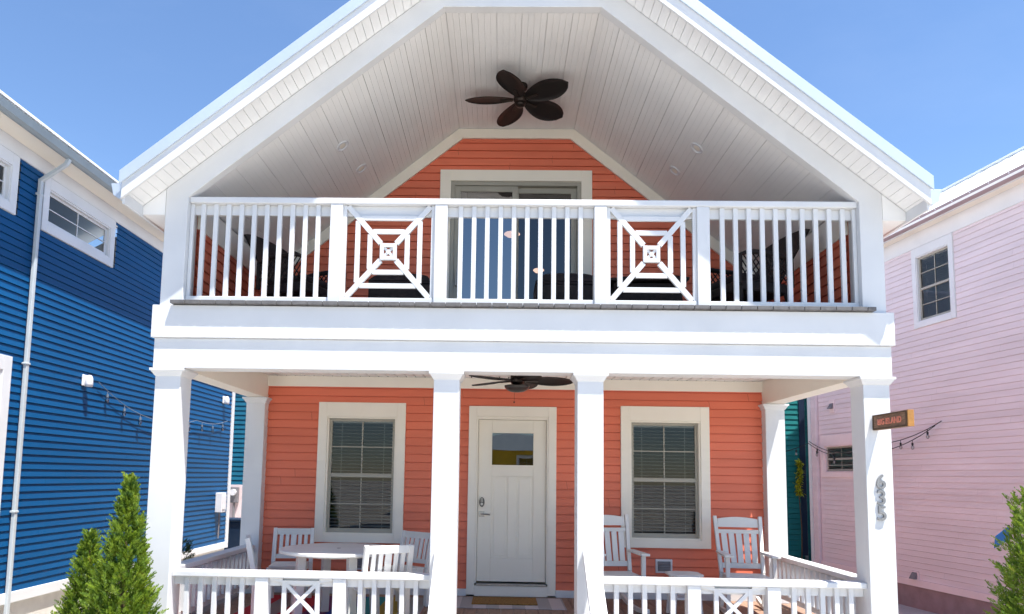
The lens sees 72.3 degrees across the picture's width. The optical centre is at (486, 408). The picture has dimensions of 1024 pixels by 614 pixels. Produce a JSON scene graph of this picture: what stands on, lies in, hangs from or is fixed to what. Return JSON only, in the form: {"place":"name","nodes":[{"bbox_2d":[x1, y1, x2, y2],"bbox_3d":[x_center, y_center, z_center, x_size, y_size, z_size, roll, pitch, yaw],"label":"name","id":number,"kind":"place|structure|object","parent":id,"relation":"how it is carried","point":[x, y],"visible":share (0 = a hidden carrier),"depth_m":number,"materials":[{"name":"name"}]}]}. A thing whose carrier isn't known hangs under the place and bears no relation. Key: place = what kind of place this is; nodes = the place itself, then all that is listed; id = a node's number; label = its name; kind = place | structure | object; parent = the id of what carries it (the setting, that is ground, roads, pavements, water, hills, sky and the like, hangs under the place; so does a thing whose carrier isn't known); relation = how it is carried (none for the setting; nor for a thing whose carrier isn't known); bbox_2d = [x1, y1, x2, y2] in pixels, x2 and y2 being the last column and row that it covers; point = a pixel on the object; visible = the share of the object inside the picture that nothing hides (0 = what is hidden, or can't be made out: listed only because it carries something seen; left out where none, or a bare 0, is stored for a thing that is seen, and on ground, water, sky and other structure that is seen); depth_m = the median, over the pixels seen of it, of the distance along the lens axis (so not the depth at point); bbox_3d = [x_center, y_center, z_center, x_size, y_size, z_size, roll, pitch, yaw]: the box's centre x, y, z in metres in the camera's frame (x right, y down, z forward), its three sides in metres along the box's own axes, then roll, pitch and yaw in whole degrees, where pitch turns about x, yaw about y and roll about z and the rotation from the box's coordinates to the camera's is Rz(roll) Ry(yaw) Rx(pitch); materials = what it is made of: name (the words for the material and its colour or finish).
{"place":"outdoors","nodes":[
{"label":"outdoors","id":0,"kind":"place"},
{"bbox_2d":[0,90,234,613],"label":"neighbour house","id":1,"kind":"structure","parent":0,"point":[74,305],"depth_m":10.86,"materials":[{"name":"blue wood"}]},
{"bbox_2d":[0,354,12,506],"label":"window","id":2,"kind":"structure","parent":1,"relation":"in","point":[5,361],"depth_m":9.39,"materials":[{"name":"white paint"}]},
{"bbox_2d":[0,144,19,214],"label":"window","id":3,"kind":"structure","parent":1,"relation":"in","point":[10,162],"depth_m":9.46,"materials":[{"name":"white paint"}]},
{"bbox_2d":[40,178,115,267],"bbox_3d":[-6.459,-2.913,11.080,0.119,0.820,1.880,1,-6,1],"label":"window","id":4,"kind":"structure","parent":1,"relation":"in","point":[51,188],"depth_m":11.02,"materials":[{"name":"white paint"}]},
{"bbox_2d":[81,374,92,386],"bbox_3d":[-6.385,-0.451,11.220,0.145,0.190,0.140,1,-6,1],"label":"wall lamp","id":5,"kind":"object","parent":1,"relation":"attached to","point":[87,380],"visible":1,"depth_m":11.18,"materials":[{"name":"white plastic"}]},
{"bbox_2d":[99,382,226,432],"bbox_3d":[-6.344,0.162,14.274,0.097,0.689,5.504,1,-6,1],"label":"string light","id":6,"kind":"object","parent":1,"relation":"hanging from","point":[107,396],"visible":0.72,"depth_m":12.83,"materials":[{"name":"black plastic"}]},
{"bbox_2d":[215,493,225,537],"bbox_3d":[-6.304,2.521,16.556,0.175,1.070,0.260,1,-6,1],"label":"meter box","id":7,"kind":"object","parent":1,"relation":"attached to","point":[220,502],"visible":1,"depth_m":16.48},
{"bbox_2d":[222,396,228,403],"bbox_3d":[-6.276,-0.211,16.872,0.145,0.190,0.140,1,-6,1],"label":"wall lamp","id":8,"kind":"object","parent":1,"relation":"attached to","point":[225,400],"visible":1,"depth_m":16.82,"materials":[{"name":"white plastic"}]},
{"bbox_2d":[229,393,246,517],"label":"neighbour house","id":9,"kind":"structure","parent":0,"point":[238,443],"depth_m":22.58,"materials":[{"name":"blue wood"}]},
{"bbox_2d":[230,487,239,516],"bbox_3d":[-8.051,3.185,22.222,0.299,1.410,0.240,1,-6,1],"label":"meter box","id":10,"kind":"object","parent":9,"relation":"attached to","point":[234,495],"visible":0.68,"depth_m":22.24,"materials":[{"name":"white metal"}]},
{"bbox_2d":[0,0,1023,246],"label":"sky","id":11,"kind":"structure","parent":0,"point":[941,81],"materials":[{"name":"blue"}]},
{"bbox_2d":[855,597,935,613],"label":"ground","id":12,"kind":"structure","parent":0,"point":[903,609],"depth_m":14.32,"materials":[{"name":"concrete"}]},
{"bbox_2d":[50,528,111,613],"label":"arborvitae","id":13,"kind":"object","parent":12,"relation":"on","point":[88,547],"visible":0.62,"depth_m":6.01,"materials":[{"name":"green plant"}]},
{"bbox_2d":[78,472,168,613],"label":"arborvitae","id":14,"kind":"object","parent":12,"relation":"on","point":[125,597],"visible":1,"depth_m":5.60,"materials":[{"name":"green plant"}]},
{"bbox_2d":[181,538,194,560],"bbox_3d":[-4.134,2.607,9.315,0.958,1.797,0.946,1,-6,1],"label":"garden shrub","id":15,"kind":"object","parent":12,"relation":"on","point":[188,548],"visible":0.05,"depth_m":9.40,"materials":[{"name":"green plant"}]},
{"bbox_2d":[224,517,240,549],"bbox_3d":[-6.812,3.646,18.913,0.640,1.370,0.710,1,-6,1],"label":"rubbish bin","id":16,"kind":"object","parent":12,"relation":"on","point":[234,532],"visible":0.14,"depth_m":18.64,"materials":[{"name":"blue paint"}]},
{"bbox_2d":[111,0,940,613],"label":"beach house","id":17,"kind":"structure","parent":12,"relation":"on","point":[387,422],"depth_m":6.88,"materials":[{"name":"paint"}]},
{"bbox_2d":[244,234,346,296],"bbox_3d":[-2.133,-1.419,7.667,0.944,1.039,0.728,-2,-6,26],"label":"wicker chair","id":18,"kind":"object","parent":17,"relation":"on","point":[322,288],"visible":0.53,"depth_m":7.42,"materials":[{"name":"black wicker"}]},
{"bbox_2d":[234,595,424,613],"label":"outdoor rug","id":19,"kind":"object","parent":17,"relation":"on","point":[276,604],"visible":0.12,"depth_m":7.92,"materials":[{"name":"grey fabric"}]},
{"bbox_2d":[245,534,293,613],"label":"dining chair","id":20,"kind":"object","parent":19,"relation":"on","point":[250,552],"visible":0.42,"depth_m":7.10,"materials":[{"name":"white wood"}]},
{"bbox_2d":[266,528,314,599],"bbox_3d":[-2.324,1.843,8.261,0.485,0.835,0.558,2,-6,-7],"label":"dining chair","id":21,"kind":"object","parent":19,"relation":"on","point":[287,565],"visible":0.69,"depth_m":8.46,"materials":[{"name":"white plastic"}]},
{"bbox_2d":[279,543,392,613],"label":"patio table","id":22,"kind":"object","parent":19,"relation":"on","point":[350,553],"visible":0.76,"depth_m":7.05,"materials":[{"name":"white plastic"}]},
{"bbox_2d":[354,544,413,613],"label":"dining chair","id":23,"kind":"object","parent":19,"relation":"on","point":[389,550],"visible":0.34,"depth_m":6.64,"materials":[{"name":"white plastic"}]},
{"bbox_2d":[382,530,429,610],"bbox_3d":[-0.963,1.844,8.059,0.485,0.835,0.558,-3,-7,36],"label":"dining chair","id":24,"kind":"object","parent":19,"relation":"on","point":[418,537],"visible":0.4,"depth_m":8.18,"materials":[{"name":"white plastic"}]},
{"bbox_2d":[337,141,348,151],"bbox_3d":[-1.611,-2.939,7.826,0.128,0.105,0.160,1,-6,1],"label":"recessed light","id":25,"kind":"object","parent":17,"relation":"attached to","point":[342,146],"visible":1,"depth_m":7.83,"materials":[{"name":"white plastic"}]},
{"bbox_2d":[314,402,405,543],"bbox_3d":[-1.613,0.813,9.014,1.124,1.785,0.171,1,-6,1],"label":"window","id":26,"kind":"structure","parent":17,"relation":"in","point":[342,413],"depth_m":8.99,"materials":[{"name":"white glass"}]},
{"bbox_2d":[356,164,366,173],"bbox_3d":[-1.527,-2.926,8.527,0.128,0.105,0.160,1,-6,1],"label":"recessed light","id":27,"kind":"object","parent":17,"relation":"attached to","point":[361,168],"visible":1,"depth_m":8.53,"materials":[{"name":"white plastic"}]},
{"bbox_2d":[368,274,429,297],"bbox_3d":[-0.893,-1.161,7.468,0.660,0.510,0.500,1,-6,1],"label":"wicker ottoman","id":28,"kind":"object","parent":17,"relation":"on","point":[398,293],"visible":0.38,"depth_m":7.23,"materials":[{"name":"black wicker"}]},
{"bbox_2d":[476,420,545,581],"bbox_3d":[0.319,1.163,8.920,0.870,2.044,0.106,1,-6,1],"label":"front door","id":29,"kind":"structure","parent":17,"relation":"in","point":[511,510],"depth_m":8.93,"materials":[{"name":"paint"}]},
{"bbox_2d":[457,597,566,609],"bbox_3d":[0.256,2.299,8.285,1.320,0.008,0.720,1,-6,1],"label":"runner rug","id":30,"kind":"object","parent":17,"relation":"on","point":[542,603],"visible":0.51,"depth_m":8.10,"materials":[{"name":"fabric"}]},
{"bbox_2d":[471,596,537,605],"bbox_3d":[0.212,2.294,8.362,0.770,0.014,0.470,1,-6,1],"label":"doormat","id":31,"kind":"object","parent":30,"relation":"on","point":[504,600],"visible":1,"depth_m":8.31,"materials":[{"name":"brown fabric"}]},
{"bbox_2d":[440,169,591,308],"bbox_3d":[0.374,-1.945,9.235,2.012,2.452,0.150,1,-6,1],"label":"sliding door","id":32,"kind":"structure","parent":17,"relation":"in","point":[454,184],"depth_m":9.27,"materials":[{"name":"white glass"}]},
{"bbox_2d":[465,70,567,126],"bbox_3d":[0.340,-3.704,8.287,1.193,0.265,1.249,1,-6,1],"label":"ceiling fan","id":33,"kind":"object","parent":17,"relation":"hanging from","point":[534,101],"visible":1,"depth_m":8.22,"materials":[{"name":"black wood"}]},
{"bbox_2d":[469,375,572,402],"bbox_3d":[0.405,-0.276,7.950,1.189,0.434,1.249,1,-6,1],"label":"ceiling fan","id":34,"kind":"object","parent":17,"relation":"hanging from","point":[520,383],"visible":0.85,"depth_m":7.89,"materials":[{"name":"brown metal"}]},
{"bbox_2d":[533,273,592,299],"bbox_3d":[0.846,-1.147,7.435,0.680,0.530,0.500,1,-6,1],"label":"wicker ottoman","id":35,"kind":"object","parent":17,"relation":"on","point":[573,286],"visible":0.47,"depth_m":7.20,"materials":[{"name":"black wicker"}]},
{"bbox_2d":[603,514,649,613],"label":"rocking chair","id":36,"kind":"object","parent":17,"relation":"on","point":[613,520],"visible":0.45,"depth_m":8.27,"materials":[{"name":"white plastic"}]},
{"bbox_2d":[610,276,689,300],"bbox_3d":[1.688,-1.121,7.517,0.840,0.520,0.560,1,-6,1],"label":"wicker table","id":37,"kind":"object","parent":17,"relation":"on","point":[652,283],"visible":0.17,"depth_m":7.30,"materials":[{"name":"black wicker"}]},
{"bbox_2d":[620,406,710,548],"bbox_3d":[2.266,0.866,8.937,1.124,1.785,0.171,1,-6,1],"label":"window","id":38,"kind":"structure","parent":17,"relation":"in","point":[696,418],"depth_m":8.91,"materials":[{"name":"white glass"}]},
{"bbox_2d":[669,166,679,175],"bbox_3d":[2.269,-2.874,8.451,0.128,0.105,0.160,1,-6,1],"label":"recessed light","id":39,"kind":"object","parent":17,"relation":"attached to","point":[675,171],"visible":1,"depth_m":8.45,"materials":[{"name":"white plastic"}]},
{"bbox_2d":[665,571,703,613],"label":"side table","id":40,"kind":"object","parent":17,"relation":"on","point":[688,574],"visible":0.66,"depth_m":7.68,"materials":[{"name":"white wood"}]},
{"bbox_2d":[691,143,702,153],"bbox_3d":[2.325,-2.885,7.747,0.128,0.105,0.160,1,-6,1],"label":"recessed light","id":41,"kind":"object","parent":17,"relation":"attached to","point":[696,148],"visible":1,"depth_m":7.74,"materials":[{"name":"white plastic"}]},
{"bbox_2d":[713,516,780,613],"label":"rocking chair","id":42,"kind":"object","parent":17,"relation":"on","point":[726,564],"visible":0.82,"depth_m":8.25,"materials":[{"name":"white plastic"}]},
{"bbox_2d":[710,229,809,301],"bbox_3d":[2.820,-1.375,7.326,0.944,1.039,0.728,3,-6,-17],"label":"wicker chair","id":43,"kind":"object","parent":17,"relation":"on","point":[715,291],"visible":0.42,"depth_m":7.06,"materials":[{"name":"black wicker"}]},
{"bbox_2d":[872,410,913,429],"bbox_3d":[3.551,0.102,6.127,0.058,0.140,0.554,1,-6,1],"label":"hanging sign","id":44,"kind":"object","parent":17,"relation":"attached to","point":[897,419],"visible":1,"depth_m":6.07,"materials":[{"name":"brown wood"}]},
{"bbox_2d":[784,398,811,561],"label":"neighbour house","id":45,"kind":"structure","parent":12,"relation":"on","point":[796,428],"depth_m":20.22,"materials":[{"name":"teal wood"}]},
{"bbox_2d":[794,458,805,558],"bbox_3d":[8.927,3.035,19.939,0.400,3.276,0.396,1,-6,1],"label":"climbing plant","id":46,"kind":"object","parent":12,"relation":"on","point":[799,480],"visible":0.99,"depth_m":19.98,"materials":[{"name":"green plant"}]},
{"bbox_2d":[983,485,1023,613],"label":"arborvitae","id":47,"kind":"object","parent":12,"relation":"on","point":[1013,570],"visible":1,"depth_m":5.73,"materials":[{"name":"green plant"}]},
{"bbox_2d":[994,525,1012,590],"bbox_3d":[4.397,2.113,5.895,0.140,2.250,0.012,1,-6,1],"label":"garden flag","id":48,"kind":"object","parent":12,"relation":"on","point":[1000,536],"visible":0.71,"depth_m":5.99,"materials":[{"name":"fabric"}]},
{"bbox_2d":[807,146,1023,613],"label":"neighbour house","id":49,"kind":"structure","parent":0,"point":[954,271],"depth_m":13.85,"materials":[{"name":"pink wood"}]},
{"bbox_2d":[820,433,852,476],"bbox_3d":[8.759,1.151,17.255,0.171,1.060,1.500,2,-6,-7],"label":"window","id":50,"kind":"structure","parent":49,"relation":"in","point":[835,441],"depth_m":17.43,"materials":[{"name":"white glass"}]},
{"bbox_2d":[785,421,940,463],"bbox_3d":[8.479,0.959,17.011,0.836,0.869,6.338,3,-6,-17],"label":"string light","id":51,"kind":"object","parent":49,"relation":"hanging from","point":[901,444],"visible":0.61,"depth_m":14.99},
{"bbox_2d":[911,233,956,328],"bbox_3d":[9.208,-2.587,14.347,0.171,1.710,1.120,2,-6,-7],"label":"window","id":52,"kind":"structure","parent":49,"relation":"in","point":[945,243],"depth_m":14.40,"materials":[{"name":"white paint"}]}
]}

